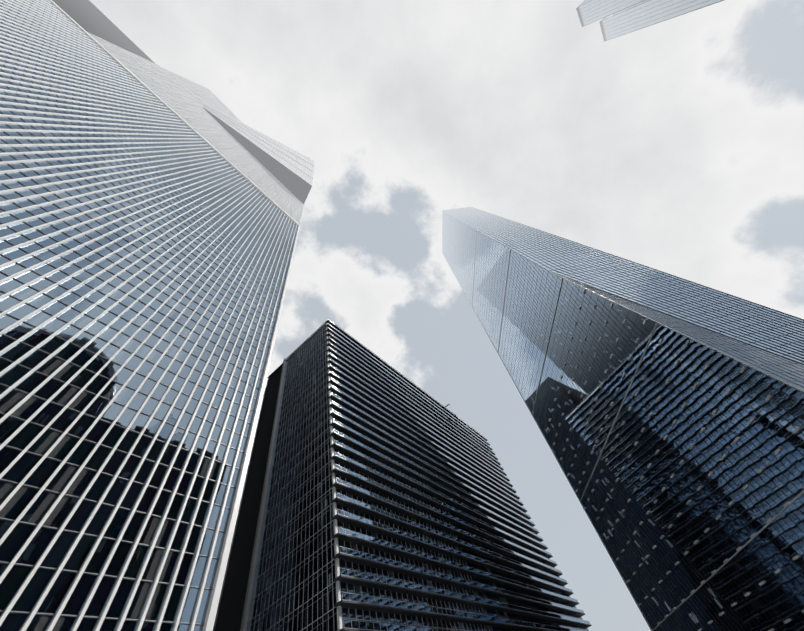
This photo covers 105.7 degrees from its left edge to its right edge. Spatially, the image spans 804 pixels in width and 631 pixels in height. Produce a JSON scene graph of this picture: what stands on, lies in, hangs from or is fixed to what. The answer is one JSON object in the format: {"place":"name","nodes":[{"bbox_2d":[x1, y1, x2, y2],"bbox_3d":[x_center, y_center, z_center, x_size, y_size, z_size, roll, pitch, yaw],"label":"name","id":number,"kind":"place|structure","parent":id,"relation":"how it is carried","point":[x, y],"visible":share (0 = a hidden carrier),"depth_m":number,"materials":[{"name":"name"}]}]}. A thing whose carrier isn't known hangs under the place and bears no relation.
{"place":"outdoors","nodes":[
{"label":"outdoors","id":0,"kind":"place"},
{"bbox_2d":[0,0,314,630],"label":"tower","id":1,"kind":"structure","parent":0,"point":[151,211],"depth_m":68.07,"materials":[{"name":"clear glass"}]},
{"bbox_2d":[213,319,591,630],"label":"tower","id":2,"kind":"structure","parent":0,"point":[378,494],"depth_m":98.62,"materials":[{"name":"black glass"}]},
{"bbox_2d":[89,0,803,630],"label":"sky","id":3,"kind":"structure","parent":0,"point":[674,146],"materials":[{"name":"white"}]},
{"bbox_2d":[576,0,723,41],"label":"tower","id":4,"kind":"structure","parent":0,"point":[621,17],"depth_m":233.11,"materials":[{"name":"white glass"}]},
{"bbox_3d":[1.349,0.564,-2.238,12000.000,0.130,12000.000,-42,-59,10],"label":"ground","id":5,"kind":"structure","parent":0,"visible":0},
{"bbox_2d":[442,207,803,630],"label":"tower","id":6,"kind":"structure","parent":5,"relation":"on","point":[666,410],"depth_m":133.50,"materials":[{"name":"blue glass"}]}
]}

